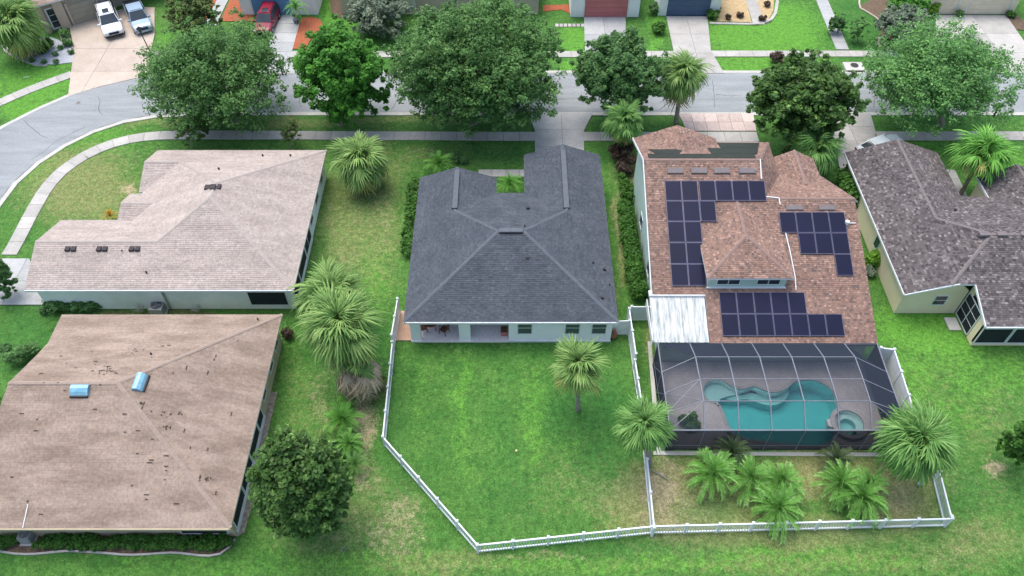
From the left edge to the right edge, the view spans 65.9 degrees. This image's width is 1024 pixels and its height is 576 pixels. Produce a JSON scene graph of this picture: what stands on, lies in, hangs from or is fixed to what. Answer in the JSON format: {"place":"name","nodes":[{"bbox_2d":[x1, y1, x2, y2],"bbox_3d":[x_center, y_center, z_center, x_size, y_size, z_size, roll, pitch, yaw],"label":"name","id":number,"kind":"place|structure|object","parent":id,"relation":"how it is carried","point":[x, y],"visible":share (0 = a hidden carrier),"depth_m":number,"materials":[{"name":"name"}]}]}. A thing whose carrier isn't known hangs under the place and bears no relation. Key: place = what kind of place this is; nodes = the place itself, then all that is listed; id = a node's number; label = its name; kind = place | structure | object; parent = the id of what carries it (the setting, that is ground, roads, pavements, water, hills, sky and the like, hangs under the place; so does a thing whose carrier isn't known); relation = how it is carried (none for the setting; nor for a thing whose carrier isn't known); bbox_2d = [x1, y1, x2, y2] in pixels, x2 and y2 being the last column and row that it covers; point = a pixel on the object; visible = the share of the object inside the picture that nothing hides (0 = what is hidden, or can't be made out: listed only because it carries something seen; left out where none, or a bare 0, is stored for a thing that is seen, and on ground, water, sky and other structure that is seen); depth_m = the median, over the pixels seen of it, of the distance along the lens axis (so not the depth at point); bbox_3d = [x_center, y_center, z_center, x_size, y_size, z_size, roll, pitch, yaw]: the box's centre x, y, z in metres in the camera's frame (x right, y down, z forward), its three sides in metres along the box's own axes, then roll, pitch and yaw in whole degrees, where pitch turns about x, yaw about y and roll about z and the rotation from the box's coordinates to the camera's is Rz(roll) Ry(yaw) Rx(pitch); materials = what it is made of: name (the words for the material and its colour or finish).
{"place":"outdoors","nodes":[
{"label":"outdoors","id":0,"kind":"place"},
{"bbox_2d":[0,258,43,304],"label":"driveway","id":1,"kind":"structure","parent":0,"point":[19,267],"depth_m":63.09,"materials":[{"name":"concrete"}]},
{"bbox_2d":[0,71,70,106],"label":"sidewalk","id":2,"kind":"structure","parent":0,"point":[33,88],"depth_m":80.54,"materials":[{"name":"concrete"}]},
{"bbox_2d":[68,7,154,95],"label":"driveway","id":3,"kind":"structure","parent":0,"point":[99,59],"depth_m":84.38,"materials":[{"name":"beige concrete"}]},
{"bbox_2d":[95,1,124,38],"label":"parked suv","id":4,"kind":"object","parent":3,"relation":"on","point":[110,20],"visible":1,"depth_m":86.17,"materials":[{"name":"white metal"}]},
{"bbox_2d":[122,0,152,33],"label":"pickup truck","id":5,"kind":"object","parent":3,"relation":"on","point":[136,13],"visible":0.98,"depth_m":86.78,"materials":[{"name":"white metal"}]},
{"bbox_2d":[1,130,534,254],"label":"sidewalk","id":6,"kind":"structure","parent":0,"point":[29,217],"depth_m":75.23,"materials":[{"name":"concrete"}]},
{"bbox_2d":[266,15,298,71],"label":"driveway","id":7,"kind":"structure","parent":0,"point":[285,29],"depth_m":86.51,"materials":[{"name":"concrete"}]},
{"bbox_2d":[253,1,280,34],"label":"parked car","id":8,"kind":"object","parent":7,"relation":"on","point":[268,15],"visible":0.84,"depth_m":86.59,"materials":[{"name":"red metal"}]},
{"bbox_2d":[0,0,1023,575],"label":"lawn","id":9,"kind":"structure","parent":0,"point":[466,420],"depth_m":55.22,"materials":[{"name":"plant"}]},
{"bbox_2d":[0,258,18,299],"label":"shade tree","id":10,"kind":"object","parent":9,"relation":"on","point":[6,273],"visible":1,"depth_m":60.88,"materials":[{"name":"green plant"}]},
{"bbox_2d":[0,341,39,365],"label":"shrub","id":11,"kind":"object","parent":9,"relation":"on","point":[17,355],"visible":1,"depth_m":57.78,"materials":[{"name":"green plant"}]},
{"bbox_2d":[7,37,72,64],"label":"gravel bed","id":12,"kind":"object","parent":9,"relation":"on","point":[64,56],"visible":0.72,"depth_m":84.17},
{"bbox_2d":[0,0,51,64],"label":"cabbage palm","id":13,"kind":"object","parent":12,"relation":"on","point":[20,31],"visible":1,"depth_m":80.96,"materials":[{"name":"green plant"}]},
{"bbox_2d":[37,300,102,314],"bbox_3d":[-34.292,1.342,61.286,4.959,1.198,1.594,0,50,0],"label":"shrub row","id":14,"kind":"object","parent":9,"relation":"on","point":[51,306],"visible":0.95,"depth_m":60.92,"materials":[{"name":"green plant"}]},
{"bbox_2d":[25,0,125,34],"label":"house","id":15,"kind":"structure","parent":9,"relation":"on","point":[56,15],"depth_m":86.96,"materials":[{"name":"beige paint"}]},
{"bbox_2d":[67,0,96,23],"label":"garage door","id":16,"kind":"structure","parent":15,"relation":"in","point":[83,11],"depth_m":87.78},
{"bbox_2d":[3,536,230,553],"bbox_3d":[-24.922,16.070,49.405,14.780,0.050,1.271,0,50,0],"label":"mulch bed","id":17,"kind":"object","parent":9,"relation":"on","point":[16,548],"visible":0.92,"depth_m":49.14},
{"bbox_2d":[0,538,235,556],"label":"bed edging","id":18,"kind":"object","parent":17,"relation":"on","point":[135,554],"visible":1,"depth_m":48.95,"materials":[{"name":"concrete"}]},
{"bbox_2d":[30,532,233,551],"bbox_3d":[-23.528,15.823,49.113,12.464,0.913,1.306,0,50,0],"label":"hedge","id":19,"kind":"object","parent":17,"relation":"on","point":[94,542],"visible":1,"depth_m":48.93,"materials":[{"name":"green plant"}]},
{"bbox_2d":[0,314,282,535],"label":"house","id":20,"kind":"structure","parent":9,"relation":"on","point":[125,424],"depth_m":49.53,"materials":[{"name":"beige paint"}]},
{"bbox_2d":[24,150,326,308],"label":"house","id":21,"kind":"structure","parent":9,"relation":"on","point":[216,229],"depth_m":61.26,"materials":[{"name":"paint"}]},
{"bbox_2d":[172,116,209,147],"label":"sapling","id":22,"kind":"object","parent":9,"relation":"on","point":[205,129],"visible":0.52,"depth_m":72.72,"materials":[{"name":"green plant"}]},
{"bbox_2d":[161,0,222,41],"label":"olive tree","id":23,"kind":"object","parent":9,"relation":"on","point":[196,10],"visible":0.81,"depth_m":82.84,"materials":[{"name":"green plant"}]},
{"bbox_2d":[127,7,292,138],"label":"oak tree","id":24,"kind":"object","parent":9,"relation":"on","point":[202,70],"visible":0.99,"depth_m":70.50,"materials":[{"name":"green plant"}]},
{"bbox_2d":[221,0,253,20],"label":"mulch bed","id":25,"kind":"object","parent":9,"relation":"on","point":[226,16],"visible":0.44,"depth_m":89.60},
{"bbox_2d":[237,392,276,536],"bbox_3d":[-17.282,11.573,53.247,0.960,0.050,10.767,0,50,0],"label":"gravel bed","id":26,"kind":"object","parent":9,"relation":"on","point":[268,415],"visible":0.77,"depth_m":54.41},
{"bbox_2d":[238,0,321,14],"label":"house","id":27,"kind":"structure","parent":9,"relation":"on","point":[253,6],"depth_m":88.90,"materials":[{"name":"white paint"}]},
{"bbox_2d":[278,119,301,147],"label":"sapling","id":28,"kind":"object","parent":9,"relation":"on","point":[287,133],"visible":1,"depth_m":72.67,"materials":[{"name":"green plant"}]},
{"bbox_2d":[245,424,354,540],"bbox_3d":[-12.451,11.823,46.587,6.213,9.994,5.683,0,50,0],"label":"magnolia tree","id":29,"kind":"object","parent":9,"relation":"on","point":[299,484],"visible":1,"depth_m":44.22,"materials":[{"name":"green plant"}]},
{"bbox_2d":[293,17,321,48],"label":"mulch bed","id":30,"kind":"object","parent":9,"relation":"on","point":[307,24],"visible":0.66,"depth_m":87.66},
{"bbox_2d":[287,255,366,329],"bbox_3d":[-13.378,0.925,58.436,5.988,6.152,6.329,0,50,0],"label":"cabbage palm","id":31,"kind":"object","parent":9,"relation":"on","point":[330,272],"visible":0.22,"depth_m":56.98,"materials":[{"name":"green plant"}]},
{"bbox_2d":[292,278,389,376],"bbox_3d":[-11.422,3.762,54.560,6.115,8.340,6.795,-37,59,-27],"label":"cabbage palm","id":32,"kind":"object","parent":9,"relation":"on","point":[338,332],"visible":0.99,"depth_m":52.05,"materials":[{"name":"green plant"}]},
{"bbox_2d":[292,14,394,127],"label":"maple tree","id":33,"kind":"object","parent":9,"relation":"on","point":[339,66],"visible":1,"depth_m":70.41,"materials":[{"name":"green plant"}]},
{"bbox_2d":[321,401,366,437],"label":"bush palm","id":34,"kind":"object","parent":9,"relation":"on","point":[343,416],"visible":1,"depth_m":53.95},
{"bbox_2d":[330,427,364,459],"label":"bush palm","id":35,"kind":"object","parent":9,"relation":"on","point":[349,439],"visible":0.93,"depth_m":52.68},
{"bbox_2d":[325,129,393,197],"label":"cabbage palm","id":36,"kind":"object","parent":9,"relation":"on","point":[361,161],"visible":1,"depth_m":67.72,"materials":[{"name":"green plant"}]},
{"bbox_2d":[335,349,383,407],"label":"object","id":37,"kind":"object","parent":9,"relation":"on","point":[356,383],"visible":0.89,"depth_m":53.97,"materials":[{"name":"grey plant"}]},
{"bbox_2d":[342,0,414,39],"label":"shade tree","id":38,"kind":"object","parent":9,"relation":"on","point":[370,16],"visible":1,"depth_m":84.43,"materials":[{"name":"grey plant"}]},
{"bbox_2d":[382,340,394,438],"bbox_3d":[-8.744,7.267,55.944,0.194,1.480,7.984,-1,50,-1],"label":"fence","id":39,"kind":"object","parent":9,"relation":"on","point":[387,402],"visible":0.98,"depth_m":55.80,"materials":[{"name":"white plastic"}]},
{"bbox_2d":[399,176,419,255],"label":"shrub row","id":40,"kind":"object","parent":9,"relation":"on","point":[409,206],"visible":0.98,"depth_m":67.47,"materials":[{"name":"green plant"}]},
{"bbox_2d":[381,435,475,549],"bbox_3d":[-5.440,13.112,50.985,0.268,1.430,10.052,-34,57,-25],"label":"fence","id":41,"kind":"object","parent":9,"relation":"on","point":[419,481],"visible":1,"depth_m":50.90,"materials":[{"name":"white plastic"}]},
{"bbox_2d":[340,0,538,13],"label":"house","id":42,"kind":"structure","parent":9,"relation":"on","point":[534,4],"depth_m":88.68,"materials":[{"name":"beige paint"}]},
{"bbox_2d":[0,70,878,128],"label":"curb","id":43,"kind":"structure","parent":9,"relation":"on","point":[549,71],"depth_m":80.24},
{"bbox_2d":[381,0,566,138],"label":"oak tree","id":44,"kind":"object","parent":9,"relation":"on","point":[487,55],"visible":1,"depth_m":68.43,"materials":[{"name":"green plant"}]},
{"bbox_2d":[478,169,523,176],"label":"garden path","id":45,"kind":"structure","parent":9,"relation":"on","point":[495,172],"depth_m":72.07,"materials":[{"name":"concrete"}]},
{"bbox_2d":[396,144,618,342],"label":"house","id":46,"kind":"structure","parent":9,"relation":"on","point":[532,262],"depth_m":59.86,"materials":[{"name":"tile"}]},
{"bbox_2d":[0,112,1023,206],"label":"curb","id":47,"kind":"structure","parent":9,"relation":"on","point":[20,179],"depth_m":77.64,"materials":[{"name":"concrete"}]},
{"bbox_2d":[546,332,609,411],"bbox_3d":[4.374,6.398,53.141,4.196,7.082,4.488,0,50,0],"label":"cabbage palm","id":48,"kind":"object","parent":9,"relation":"on","point":[574,355],"visible":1,"depth_m":51.13,"materials":[{"name":"green plant"}]},
{"bbox_2d":[569,0,640,16],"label":"house","id":49,"kind":"structure","parent":9,"relation":"on","point":[604,8],"depth_m":88.44,"materials":[{"name":"white paint"}]},
{"bbox_2d":[584,0,628,16],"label":"garage door","id":50,"kind":"structure","parent":49,"relation":"in","point":[593,8],"depth_m":88.45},
{"bbox_2d":[569,25,670,112],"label":"oak tree","id":51,"kind":"object","parent":9,"relation":"on","point":[615,68],"visible":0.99,"depth_m":71.15,"materials":[{"name":"green plant"}]},
{"bbox_2d":[599,97,643,147],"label":"cabbage palm","id":52,"kind":"object","parent":9,"relation":"on","point":[623,122],"visible":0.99,"depth_m":70.22,"materials":[{"name":"green plant"}]},
{"bbox_2d":[607,141,636,175],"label":"shrub","id":53,"kind":"object","parent":9,"relation":"on","point":[621,153],"visible":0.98,"depth_m":71.84,"materials":[{"name":"red plant"}]},
{"bbox_2d":[617,172,634,200],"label":"shrub","id":54,"kind":"object","parent":9,"relation":"on","point":[626,185],"visible":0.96,"depth_m":69.64,"materials":[{"name":"green plant"}]},
{"bbox_2d":[617,198,648,300],"bbox_3d":[9.825,-3.516,65.053,1.984,1.738,11.456,0,50,0],"label":"hedge","id":55,"kind":"object","parent":9,"relation":"on","point":[635,275],"visible":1,"depth_m":63.92,"materials":[{"name":"green plant"}]},
{"bbox_2d":[608,391,679,468],"bbox_3d":[8.362,9.761,50.574,4.495,6.644,4.137,0,50,0],"label":"cabbage palm","id":56,"kind":"object","parent":9,"relation":"on","point":[645,425],"visible":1,"depth_m":48.58,"materials":[{"name":"green plant"}]},
{"bbox_2d":[632,358,655,536],"bbox_3d":[8.901,10.358,53.304,0.310,1.480,12.833,0,50,0],"label":"fence","id":57,"kind":"object","parent":9,"relation":"on","point":[646,464],"visible":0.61,"depth_m":51.56,"materials":[{"name":"white plastic"}]},
{"bbox_2d":[658,48,713,123],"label":"fan palm","id":58,"kind":"object","parent":9,"relation":"on","point":[684,74],"visible":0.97,"depth_m":71.95,"materials":[{"name":"green plant"}]},
{"bbox_2d":[654,0,721,15],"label":"house","id":59,"kind":"structure","parent":9,"relation":"on","point":[683,7],"depth_m":88.68,"materials":[{"name":"paint"}]},
{"bbox_2d":[666,0,710,15],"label":"garage door","id":60,"kind":"structure","parent":59,"relation":"in","point":[675,7],"depth_m":88.68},
{"bbox_2d":[682,448,739,504],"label":"date palm","id":61,"kind":"object","parent":9,"relation":"on","point":[715,469],"visible":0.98,"depth_m":50.79,"materials":[{"name":"plant"}]},
{"bbox_2d":[476,516,953,553],"bbox_3d":[12.654,15.134,49.291,29.835,1.380,0.778,-3,50,-2],"label":"fence","id":62,"kind":"object","parent":9,"relation":"on","point":[816,526],"visible":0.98,"depth_m":49.25,"materials":[{"name":"white plastic"}]},
{"bbox_2d":[708,434,752,470],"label":"date palm","id":63,"kind":"object","parent":9,"relation":"on","point":[733,447],"visible":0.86,"depth_m":51.93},
{"bbox_2d":[715,0,750,22],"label":"gravel bed","id":64,"kind":"object","parent":9,"relation":"on","point":[732,8],"visible":0.89,"depth_m":90.02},
{"bbox_2d":[721,453,774,505],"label":"date palm","id":65,"kind":"object","parent":9,"relation":"on","point":[749,477],"visible":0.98,"depth_m":50.62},
{"bbox_2d":[632,125,877,349],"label":"house","id":66,"kind":"structure","parent":9,"relation":"on","point":[747,246],"depth_m":58.37,"materials":[{"name":"tile"}]},
{"bbox_2d":[664,181,705,285],"bbox_3d":[12.882,-4.175,58.827,2.524,3.102,7.943,0,50,0],"label":"solar array","id":67,"kind":"object","parent":66,"relation":"on","point":[680,259],"visible":0.99,"depth_m":58.77,"materials":[{"name":"blue glass"}]},
{"bbox_2d":[699,201,716,220],"bbox_3d":[14.750,-5.784,59.395,1.200,0.651,1.578,0,50,0],"label":"solar array","id":68,"kind":"object","parent":66,"relation":"on","point":[707,210],"visible":1,"depth_m":59.36,"materials":[{"name":"blue glass"}]},
{"bbox_2d":[699,181,766,200],"bbox_3d":[16.744,-7.391,59.962,5.048,0.651,1.578,0,50,0],"label":"solar array","id":69,"kind":"object","parent":66,"relation":"on","point":[742,191],"visible":1,"depth_m":59.92,"materials":[{"name":"blue glass"}]},
{"bbox_2d":[719,292,844,335],"bbox_3d":[19.337,1.859,56.697,8.715,1.232,3.085,0,50,0],"label":"solar array","id":70,"kind":"object","parent":66,"relation":"on","point":[745,303],"visible":1,"depth_m":56.59,"materials":[{"name":"blue glass"}]},
{"bbox_2d":[779,212,853,275],"bbox_3d":[22.520,-3.307,58.521,4.940,1.876,4.760,0,50,0],"label":"solar array","id":71,"kind":"object","parent":66,"relation":"on","point":[819,226],"visible":1,"depth_m":58.77,"materials":[{"name":"blue glass"}]},
{"bbox_2d":[653,451,883,456],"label":"paver path","id":72,"kind":"structure","parent":9,"relation":"on","point":[865,454],"depth_m":53.50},
{"bbox_2d":[667,381,883,428],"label":"pool deck","id":73,"kind":"structure","parent":9,"relation":"on","point":[713,418],"depth_m":55.73,"materials":[{"name":"concrete"}]},
{"bbox_2d":[700,389,840,428],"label":"swimming pool","id":74,"kind":"structure","parent":73,"relation":"in","point":[757,415],"depth_m":56.98,"materials":[{"name":"liquid"}]},
{"bbox_2d":[652,343,899,449],"bbox_3d":[18.125,7.159,54.454,15.618,3.687,7.017,0,50,0],"label":"pool cage","id":75,"kind":"object","parent":73,"relation":"on","point":[789,372],"visible":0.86,"depth_m":53.17,"materials":[{"name":"grey metal"}]},
{"bbox_2d":[825,407,868,428],"bbox_3d":[23.350,9.731,55.129,2.550,1.320,2.550,37,59,27],"label":"spa","id":76,"kind":"object","parent":73,"relation":"on","point":[851,418],"visible":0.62,"depth_m":55.19,"materials":[{"name":"paint"}]},
{"bbox_2d":[748,482,804,545],"bbox_3d":[16.710,13.929,49.442,3.553,2.657,3.760,0,50,0],"label":"date palm","id":77,"kind":"object","parent":9,"relation":"on","point":[780,507],"visible":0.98,"depth_m":49.14,"materials":[{"name":"plant"}]},
{"bbox_2d":[750,459,805,504],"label":"date palm","id":78,"kind":"object","parent":9,"relation":"on","point":[783,476],"visible":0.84,"depth_m":50.49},
{"bbox_2d":[746,48,871,144],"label":"magnolia tree","id":79,"kind":"object","parent":9,"relation":"on","point":[804,94],"visible":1,"depth_m":68.71,"materials":[{"name":"green plant"}]},
{"bbox_2d":[790,128,848,175],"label":"cabbage palm","id":80,"kind":"object","parent":9,"relation":"on","point":[822,150],"visible":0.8,"depth_m":68.89,"materials":[{"name":"green plant"}]},
{"bbox_2d":[816,0,848,49],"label":"garden path","id":81,"kind":"structure","parent":9,"relation":"on","point":[827,13],"depth_m":88.22,"materials":[{"name":"concrete"}]},
{"bbox_2d":[813,440,858,473],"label":"date palm","id":82,"kind":"object","parent":9,"relation":"on","point":[841,454],"visible":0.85,"depth_m":51.69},
{"bbox_2d":[810,458,863,512],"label":"date palm","id":83,"kind":"object","parent":9,"relation":"on","point":[844,476],"visible":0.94,"depth_m":50.37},
{"bbox_2d":[834,164,859,208],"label":"shrub","id":84,"kind":"object","parent":9,"relation":"on","point":[847,183],"visible":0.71,"depth_m":68.56,"materials":[{"name":"green plant"}]},
{"bbox_2d":[847,12,871,41],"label":"tree","id":85,"kind":"object","parent":9,"relation":"on","point":[858,28],"visible":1,"depth_m":84.50,"materials":[{"name":"green plant"}]},
{"bbox_2d":[828,466,891,531],"bbox_3d":[22.057,13.343,50.002,3.955,2.831,3.980,0,50,0],"label":"date palm","id":86,"kind":"object","parent":9,"relation":"on","point":[865,497],"visible":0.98,"depth_m":49.50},
{"bbox_2d":[849,464,890,509],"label":"date palm","id":87,"kind":"object","parent":9,"relation":"on","point":[869,477],"visible":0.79,"depth_m":50.46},
{"bbox_2d":[861,0,925,48],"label":"mulch bed","id":88,"kind":"object","parent":9,"relation":"on","point":[876,8],"visible":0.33,"depth_m":90.58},
{"bbox_2d":[873,2,931,49],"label":"shade tree","id":89,"kind":"object","parent":88,"relation":"on","point":[890,17],"visible":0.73,"depth_m":82.75,"materials":[{"name":"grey plant"}]},
{"bbox_2d":[879,346,911,409],"bbox_3d":[26.673,7.253,55.101,1.093,2.780,6.037,0,50,0],"label":"fence","id":90,"kind":"object","parent":9,"relation":"on","point":[893,367],"visible":0.51,"depth_m":55.51,"materials":[{"name":"white plastic"}]},
{"bbox_2d":[868,395,967,489],"bbox_3d":[24.618,10.453,49.633,5.559,7.221,5.346,-20,53,-17],"label":"cabbage palm","id":91,"kind":"object","parent":9,"relation":"on","point":[912,443],"visible":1,"depth_m":47.68,"materials":[{"name":"green plant"}]},
{"bbox_2d":[844,139,1023,345],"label":"house","id":92,"kind":"structure","parent":9,"relation":"on","point":[934,237],"depth_m":61.39,"materials":[{"name":"tile"}]},
{"bbox_2d":[858,8,1023,136],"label":"elm tree","id":93,"kind":"object","parent":9,"relation":"on","point":[947,71],"visible":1,"depth_m":70.14,"materials":[{"name":"green plant"}]},
{"bbox_2d":[931,470,953,523],"bbox_3d":[27.872,12.087,51.860,0.245,1.430,6.911,6,50,5],"label":"fence","id":94,"kind":"object","parent":9,"relation":"on","point":[944,494],"visible":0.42,"depth_m":50.74,"materials":[{"name":"white plastic"}]},
{"bbox_2d":[929,0,1019,14],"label":"house","id":95,"kind":"structure","parent":9,"relation":"on","point":[980,6],"depth_m":88.91,"materials":[{"name":"beige paint"}]},
{"bbox_2d":[965,0,1012,13],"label":"garage door","id":96,"kind":"structure","parent":95,"relation":"in","point":[975,6],"depth_m":88.92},
{"bbox_2d":[941,122,1023,194],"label":"queen palm","id":97,"kind":"object","parent":9,"relation":"on","point":[987,152],"visible":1,"depth_m":65.99,"materials":[{"name":"green plant"}]},
{"bbox_2d":[995,421,1023,465],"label":"shade tree","id":98,"kind":"object","parent":9,"relation":"on","point":[1016,450],"visible":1,"depth_m":51.02,"materials":[{"name":"green plant"}]},
{"bbox_2d":[0,73,1023,198],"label":"road","id":99,"kind":"structure","parent":0,"point":[23,144],"depth_m":78.53,"materials":[{"name":"asphalt"}]},
{"bbox_2d":[531,113,592,151],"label":"driveway","id":100,"kind":"structure","parent":0,"point":[567,129],"depth_m":76.01,"materials":[{"name":"concrete"}]},
{"bbox_2d":[584,17,625,51],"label":"driveway","id":101,"kind":"structure","parent":0,"point":[595,28],"depth_m":87.94,"materials":[{"name":"concrete"}]},
{"bbox_2d":[666,16,723,73],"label":"driveway","id":102,"kind":"structure","parent":0,"point":[690,34],"depth_m":86.38,"materials":[{"name":"concrete"}]},
{"bbox_2d":[679,113,755,130],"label":"driveway","id":103,"kind":"structure","parent":0,"point":[718,121],"depth_m":76.92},
{"bbox_2d":[699,132,758,142],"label":"driveway","id":104,"kind":"structure","parent":0,"point":[736,136],"depth_m":75.43,"materials":[{"name":"concrete"}]},
{"bbox_2d":[711,51,904,56],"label":"sidewalk","id":105,"kind":"structure","parent":0,"point":[767,53],"depth_m":84.51,"materials":[{"name":"concrete"}]},
{"bbox_2d":[834,113,874,169],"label":"driveway","id":106,"kind":"structure","parent":0,"point":[861,130],"depth_m":75.72,"materials":[{"name":"concrete"}]},
{"bbox_2d":[854,133,903,149],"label":"parked car","id":107,"kind":"object","parent":106,"relation":"on","point":[882,138],"visible":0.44,"depth_m":73.00,"materials":[{"name":"silver metal"}]},
{"bbox_2d":[875,131,1023,140],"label":"sidewalk","id":108,"kind":"structure","parent":0,"point":[953,135],"depth_m":75.53,"materials":[{"name":"concrete"}]},
{"bbox_2d":[934,15,1023,73],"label":"driveway","id":109,"kind":"structure","parent":0,"point":[998,30],"depth_m":87.28,"materials":[{"name":"concrete"}]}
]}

